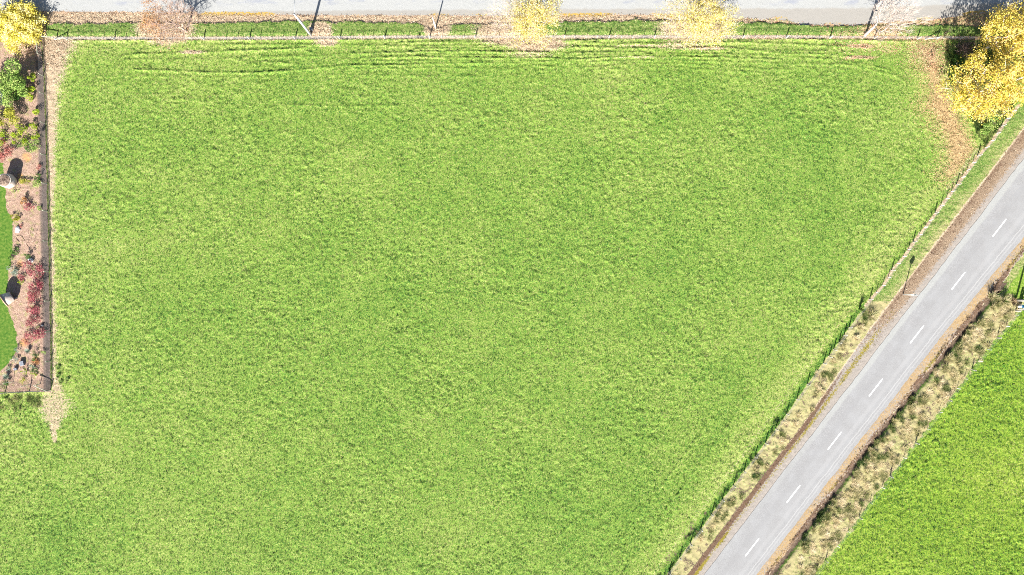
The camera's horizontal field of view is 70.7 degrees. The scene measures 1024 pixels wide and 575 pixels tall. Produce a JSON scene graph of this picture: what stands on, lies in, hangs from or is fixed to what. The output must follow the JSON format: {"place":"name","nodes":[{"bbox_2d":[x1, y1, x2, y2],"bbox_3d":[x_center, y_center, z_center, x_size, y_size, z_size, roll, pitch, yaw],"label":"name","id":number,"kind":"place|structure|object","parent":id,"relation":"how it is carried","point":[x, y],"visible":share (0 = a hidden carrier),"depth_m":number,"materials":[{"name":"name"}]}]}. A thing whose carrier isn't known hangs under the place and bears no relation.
{"place":"outdoors","nodes":[
{"label":"outdoors","id":0,"kind":"place"},
{"bbox_2d":[0,163,17,370],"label":"lawn","id":1,"kind":"structure","parent":0,"point":[8,341],"depth_m":107.00,"materials":[{"name":"green plant"}]},
{"bbox_2d":[0,39,50,391],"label":"garden bed","id":2,"kind":"object","parent":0,"point":[20,163],"visible":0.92,"depth_m":107.00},
{"bbox_2d":[0,128,10,145],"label":"lime shrub","id":3,"kind":"object","parent":2,"relation":"on","point":[2,134],"visible":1,"depth_m":106.45,"materials":[{"name":"green plant"}]},
{"bbox_2d":[0,138,12,162],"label":"red bush","id":4,"kind":"object","parent":2,"relation":"on","point":[2,154],"visible":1,"depth_m":106.29,"materials":[{"name":"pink plant"}]},
{"bbox_2d":[0,173,16,187],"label":"stone pot","id":5,"kind":"object","parent":2,"relation":"on","point":[8,180],"visible":1,"depth_m":105.36,"materials":[{"name":"stone"}]},
{"bbox_2d":[0,292,16,305],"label":"tilted pot","id":6,"kind":"object","parent":2,"relation":"on","point":[8,298],"visible":1,"depth_m":105.58,"materials":[{"name":"stone"}]},
{"bbox_2d":[0,70,17,108],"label":"bush","id":7,"kind":"object","parent":2,"relation":"on","point":[6,98],"visible":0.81,"depth_m":105.08,"materials":[{"name":"green plant"}]},
{"bbox_2d":[0,106,19,127],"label":"bush","id":8,"kind":"object","parent":2,"relation":"on","point":[11,116],"visible":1,"depth_m":105.68,"materials":[{"name":"yellow plant"}]},
{"bbox_2d":[6,266,17,276],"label":"shrub","id":9,"kind":"object","parent":2,"relation":"on","point":[14,272],"visible":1,"depth_m":106.58,"materials":[{"name":"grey plant"}]},
{"bbox_2d":[10,132,17,144],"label":"lime shrub","id":10,"kind":"object","parent":2,"relation":"on","point":[13,135],"visible":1,"depth_m":106.30,"materials":[{"name":"green plant"}]},
{"bbox_2d":[0,57,28,96],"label":"bush","id":11,"kind":"object","parent":2,"relation":"on","point":[17,81],"visible":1,"depth_m":104.42,"materials":[{"name":"green plant"}]},
{"bbox_2d":[10,247,19,254],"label":"shrub","id":12,"kind":"object","parent":2,"relation":"on","point":[14,252],"visible":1,"depth_m":106.65,"materials":[{"name":"green plant"}]},
{"bbox_2d":[10,214,19,221],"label":"shrub","id":13,"kind":"object","parent":2,"relation":"on","point":[16,219],"visible":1,"depth_m":106.61,"materials":[{"name":"yellow plant"}]},
{"bbox_2d":[10,92,21,101],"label":"bush","id":14,"kind":"object","parent":2,"relation":"on","point":[16,97],"visible":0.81,"depth_m":106.22,"materials":[{"name":"green plant"}]},
{"bbox_2d":[15,226,20,232],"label":"white stone","id":15,"kind":"object","parent":2,"relation":"on","point":[17,229],"visible":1,"depth_m":106.73,"materials":[{"name":"white stone"}]},
{"bbox_2d":[15,123,27,131],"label":"lime shrub","id":16,"kind":"object","parent":2,"relation":"on","point":[25,127],"visible":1,"depth_m":106.34,"materials":[{"name":"green plant"}]},
{"bbox_2d":[15,130,28,145],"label":"lime shrub","id":17,"kind":"object","parent":2,"relation":"on","point":[23,140],"visible":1,"depth_m":106.46,"materials":[{"name":"green plant"}]},
{"bbox_2d":[20,197,27,204],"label":"shrub","id":18,"kind":"object","parent":2,"relation":"on","point":[22,201],"visible":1,"depth_m":106.54,"materials":[{"name":"orange plant"}]},
{"bbox_2d":[19,179,30,183],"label":"shrub","id":19,"kind":"object","parent":2,"relation":"on","point":[22,181],"visible":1,"depth_m":106.72,"materials":[{"name":"yellow plant"}]},
{"bbox_2d":[0,36,50,393],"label":"netting fence","id":20,"kind":"object","parent":2,"relation":"on","point":[45,241],"visible":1,"depth_m":106.46,"materials":[{"name":"metal"}]},
{"bbox_2d":[21,332,32,343],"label":"shrub","id":21,"kind":"object","parent":2,"relation":"on","point":[25,339],"visible":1,"depth_m":106.71,"materials":[{"name":"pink plant"}]},
{"bbox_2d":[21,260,32,273],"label":"shrub","id":22,"kind":"object","parent":2,"relation":"on","point":[29,262],"visible":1,"depth_m":106.52,"materials":[{"name":"red plant"}]},
{"bbox_2d":[23,203,34,210],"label":"shrub","id":23,"kind":"object","parent":2,"relation":"on","point":[27,204],"visible":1,"depth_m":106.52,"materials":[{"name":"red plant"}]},
{"bbox_2d":[26,92,32,100],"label":"lime shrub","id":24,"kind":"object","parent":2,"relation":"on","point":[30,95],"visible":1,"depth_m":106.45,"materials":[{"name":"green plant"}]},
{"bbox_2d":[26,72,35,81],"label":"lime shrub","id":25,"kind":"object","parent":2,"relation":"on","point":[31,74],"visible":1,"depth_m":106.40,"materials":[{"name":"green plant"}]},
{"bbox_2d":[27,86,35,92],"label":"lime shrub","id":26,"kind":"object","parent":2,"relation":"on","point":[31,90],"visible":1,"depth_m":106.46,"materials":[{"name":"green plant"}]},
{"bbox_2d":[25,306,40,326],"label":"red shrub","id":27,"kind":"object","parent":2,"relation":"on","point":[30,323],"visible":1,"depth_m":106.45,"materials":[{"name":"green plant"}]},
{"bbox_2d":[26,139,40,152],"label":"shrub","id":28,"kind":"object","parent":2,"relation":"on","point":[33,147],"visible":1,"depth_m":106.57,"materials":[{"name":"green plant"}]},
{"bbox_2d":[29,122,37,129],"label":"lime shrub","id":29,"kind":"object","parent":2,"relation":"on","point":[33,124],"visible":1,"depth_m":106.55,"materials":[{"name":"green plant"}]},
{"bbox_2d":[30,131,39,139],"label":"lime shrub","id":30,"kind":"object","parent":2,"relation":"on","point":[36,136],"visible":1,"depth_m":106.04,"materials":[{"name":"green plant"}]},
{"bbox_2d":[25,327,45,340],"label":"red shrub","id":31,"kind":"object","parent":2,"relation":"on","point":[39,333],"visible":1,"depth_m":106.42,"materials":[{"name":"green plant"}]},
{"bbox_2d":[28,289,42,314],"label":"red shrub","id":32,"kind":"object","parent":2,"relation":"on","point":[34,308],"visible":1,"depth_m":106.33,"materials":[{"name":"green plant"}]},
{"bbox_2d":[27,263,43,280],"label":"red shrub","id":33,"kind":"object","parent":2,"relation":"on","point":[38,271],"visible":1,"depth_m":106.42,"materials":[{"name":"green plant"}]},
{"bbox_2d":[27,280,43,295],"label":"red shrub","id":34,"kind":"object","parent":2,"relation":"on","point":[38,285],"visible":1,"depth_m":106.10,"materials":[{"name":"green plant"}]},
{"bbox_2d":[31,180,40,186],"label":"shrub","id":35,"kind":"object","parent":2,"relation":"on","point":[35,184],"visible":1,"depth_m":106.76,"materials":[{"name":"green plant"}]},
{"bbox_2d":[32,109,39,114],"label":"lime shrub","id":36,"kind":"object","parent":2,"relation":"on","point":[34,111],"visible":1,"depth_m":106.43,"materials":[{"name":"green plant"}]},
{"bbox_2d":[0,15,1023,574],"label":"pasture","id":37,"kind":"structure","parent":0,"point":[470,73],"depth_m":106.99,"materials":[{"name":"green plant"}]},
{"bbox_2d":[0,394,40,412],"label":"long grass","id":38,"kind":"structure","parent":37,"relation":"on","point":[27,400],"depth_m":106.89,"materials":[{"name":"plant"}]},
{"bbox_2d":[40,40,90,432],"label":"fallen leaves","id":39,"kind":"object","parent":37,"relation":"on","point":[47,179],"visible":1,"depth_m":106.95,"materials":[{"name":"brown plant"}]},
{"bbox_2d":[894,39,990,191],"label":"fallen leaves","id":40,"kind":"object","parent":37,"relation":"on","point":[940,112],"visible":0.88,"depth_m":106.95,"materials":[{"name":"orange plant"}]},
{"bbox_2d":[950,55,964,75],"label":"bush","id":41,"kind":"object","parent":37,"relation":"on","point":[960,59],"visible":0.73,"depth_m":106.37,"materials":[{"name":"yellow plant"}]},
{"bbox_2d":[958,65,971,74],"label":"bush","id":42,"kind":"object","parent":37,"relation":"on","point":[963,69],"visible":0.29,"depth_m":106.36,"materials":[{"name":"yellow plant"}]},
{"bbox_2d":[954,38,978,56],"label":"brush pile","id":43,"kind":"object","parent":37,"relation":"on","point":[965,48],"visible":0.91,"depth_m":106.68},
{"bbox_2d":[935,47,1023,124],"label":"golden tree","id":44,"kind":"object","parent":37,"relation":"on","point":[1008,91],"visible":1,"depth_m":100.20,"materials":[{"name":"yellow plant"}]},
{"bbox_2d":[944,42,1014,148],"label":"long grass","id":45,"kind":"structure","parent":37,"relation":"on","point":[951,62],"depth_m":106.84,"materials":[{"name":"plant"}]},
{"bbox_2d":[980,123,990,135],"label":"bush","id":46,"kind":"object","parent":37,"relation":"on","point":[982,130],"visible":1,"depth_m":106.57,"materials":[{"name":"green plant"}]},
{"bbox_2d":[986,111,1000,129],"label":"bush","id":47,"kind":"object","parent":37,"relation":"on","point":[992,121],"visible":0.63,"depth_m":106.63,"materials":[{"name":"green plant"}]},
{"bbox_2d":[976,0,1023,65],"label":"golden tree","id":48,"kind":"object","parent":37,"relation":"on","point":[1010,20],"visible":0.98,"depth_m":100.04,"materials":[{"name":"yellow plant"}]},
{"bbox_2d":[1012,33,1023,90],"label":"golden tree","id":49,"kind":"object","parent":37,"relation":"on","point":[1021,76],"visible":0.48,"depth_m":101.45,"materials":[{"name":"yellow plant"}]},
{"bbox_2d":[0,8,1023,53],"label":"verge","id":50,"kind":"structure","parent":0,"point":[351,27],"depth_m":106.89,"materials":[{"name":"green plant"}]},
{"bbox_2d":[0,0,48,57],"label":"yellow tree","id":51,"kind":"object","parent":50,"relation":"on","point":[32,26],"visible":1,"depth_m":105.03,"materials":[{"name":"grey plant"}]},
{"bbox_2d":[137,0,200,51],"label":"half bare tree","id":52,"kind":"object","parent":50,"relation":"on","point":[154,22],"visible":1,"depth_m":102.20,"materials":[{"name":"orange plant"}]},
{"bbox_2d":[293,0,311,35],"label":"street lamp","id":53,"kind":"object","parent":50,"relation":"on","point":[305,27],"visible":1,"depth_m":102.34,"materials":[{"name":"metal"}]},
{"bbox_2d":[2,9,773,68],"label":"fallen leaves","id":54,"kind":"object","parent":50,"relation":"on","point":[408,20],"visible":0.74,"depth_m":106.93,"materials":[{"name":"brown plant"}]},
{"bbox_2d":[480,0,563,51],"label":"yellow tree","id":55,"kind":"object","parent":50,"relation":"on","point":[530,19],"visible":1,"depth_m":101.50,"materials":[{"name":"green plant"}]},
{"bbox_2d":[52,35,991,39],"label":"wire fence","id":56,"kind":"object","parent":50,"relation":"on","point":[936,38],"visible":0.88,"depth_m":106.42,"materials":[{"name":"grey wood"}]},
{"bbox_2d":[653,0,743,51],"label":"yellow tree","id":57,"kind":"object","parent":50,"relation":"on","point":[715,9],"visible":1,"depth_m":101.44,"materials":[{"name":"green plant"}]},
{"bbox_2d":[747,11,986,71],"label":"fallen leaves","id":58,"kind":"object","parent":50,"relation":"on","point":[862,38],"visible":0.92,"depth_m":106.94,"materials":[{"name":"red plant"}]},
{"bbox_2d":[864,0,932,42],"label":"bare tree","id":59,"kind":"object","parent":50,"relation":"on","point":[891,14],"visible":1,"depth_m":102.49,"materials":[{"name":"beige plant"}]},
{"bbox_2d":[0,0,1023,25],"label":"gravel road","id":60,"kind":"structure","parent":0,"point":[834,12],"depth_m":107.00,"materials":[{"name":"grey gravel"}]},
{"bbox_2d":[667,101,1023,574],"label":"roadside verge","id":61,"kind":"structure","parent":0,"point":[985,163],"depth_m":107.00,"materials":[{"name":"green plant"}]},
{"bbox_2d":[661,327,848,574],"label":"fence line grass","id":62,"kind":"structure","parent":61,"relation":"on","point":[777,422],"depth_m":106.85,"materials":[{"name":"green plant"}]},
{"bbox_2d":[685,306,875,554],"bbox_3d":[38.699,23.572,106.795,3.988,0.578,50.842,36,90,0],"label":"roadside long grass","id":63,"kind":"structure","parent":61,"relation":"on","point":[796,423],"depth_m":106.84,"materials":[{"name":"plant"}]},
{"bbox_2d":[668,110,1015,574],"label":"wire fence","id":64,"kind":"object","parent":61,"relation":"on","point":[980,154],"visible":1,"depth_m":106.34,"materials":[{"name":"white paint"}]},
{"bbox_2d":[697,152,1006,566],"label":"shoulder growth","id":65,"kind":"object","parent":61,"relation":"on","point":[826,394],"visible":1,"depth_m":106.96,"materials":[{"name":"brown plant"}]},
{"bbox_2d":[865,310,878,323],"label":"dry tussock","id":66,"kind":"object","parent":61,"relation":"on","point":[871,315],"visible":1,"depth_m":106.36,"materials":[{"name":"plant"}]},
{"bbox_2d":[767,251,1023,574],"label":"shoulder growth","id":67,"kind":"object","parent":61,"relation":"on","point":[911,392],"visible":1,"depth_m":106.97,"materials":[{"name":"brown plant"}]},
{"bbox_2d":[818,308,1019,567],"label":"fence line grass","id":68,"kind":"structure","parent":61,"relation":"on","point":[888,472],"depth_m":106.95,"materials":[{"name":"plant"}]},
{"bbox_2d":[818,308,1023,571],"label":"wire fence","id":69,"kind":"object","parent":61,"relation":"on","point":[922,437],"visible":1,"depth_m":106.50,"materials":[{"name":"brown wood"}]},
{"bbox_2d":[1001,294,1011,305],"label":"flax clump","id":70,"kind":"object","parent":61,"relation":"on","point":[1005,301],"visible":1,"depth_m":106.16,"materials":[{"name":"plant"}]},
{"bbox_2d":[1012,297,1017,307],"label":"dark clump","id":71,"kind":"object","parent":61,"relation":"on","point":[1014,302],"visible":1,"depth_m":106.51,"materials":[{"name":"brown plant"}]},
{"bbox_2d":[688,127,1023,574],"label":"road shoulder","id":72,"kind":"object","parent":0,"point":[826,404],"visible":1,"depth_m":107.00},
{"bbox_2d":[708,311,891,557],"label":"shoulder moss","id":73,"kind":"object","parent":72,"relation":"on","point":[815,416],"visible":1,"depth_m":106.98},
{"bbox_2d":[856,129,1023,350],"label":"fallen leaves","id":74,"kind":"object","parent":72,"relation":"on","point":[945,242],"visible":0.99,"depth_m":106.96,"materials":[{"name":"brown plant"}]},
{"bbox_2d":[863,139,1021,346],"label":"shoulder growth","id":75,"kind":"object","parent":72,"relation":"on","point":[944,239],"visible":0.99,"depth_m":106.98,"materials":[{"name":"brown plant"}]},
{"bbox_2d":[986,291,1000,302],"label":"flax clump","id":76,"kind":"object","parent":72,"relation":"on","point":[992,296],"visible":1,"depth_m":106.23,"materials":[{"name":"plant"}]},
{"bbox_2d":[704,159,1023,574],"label":"sealed road","id":77,"kind":"structure","parent":0,"point":[979,254],"depth_m":106.95,"materials":[{"name":"grey asphalt"}]},
{"bbox_2d":[816,304,1023,574],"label":"pasture","id":78,"kind":"structure","parent":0,"point":[1001,556],"depth_m":107.00,"materials":[{"name":"green plant"}]},
{"bbox_2d":[1004,267,1023,298],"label":"mown grass","id":79,"kind":"structure","parent":0,"point":[1016,288],"depth_m":107.00,"materials":[{"name":"green plant"}]}
]}

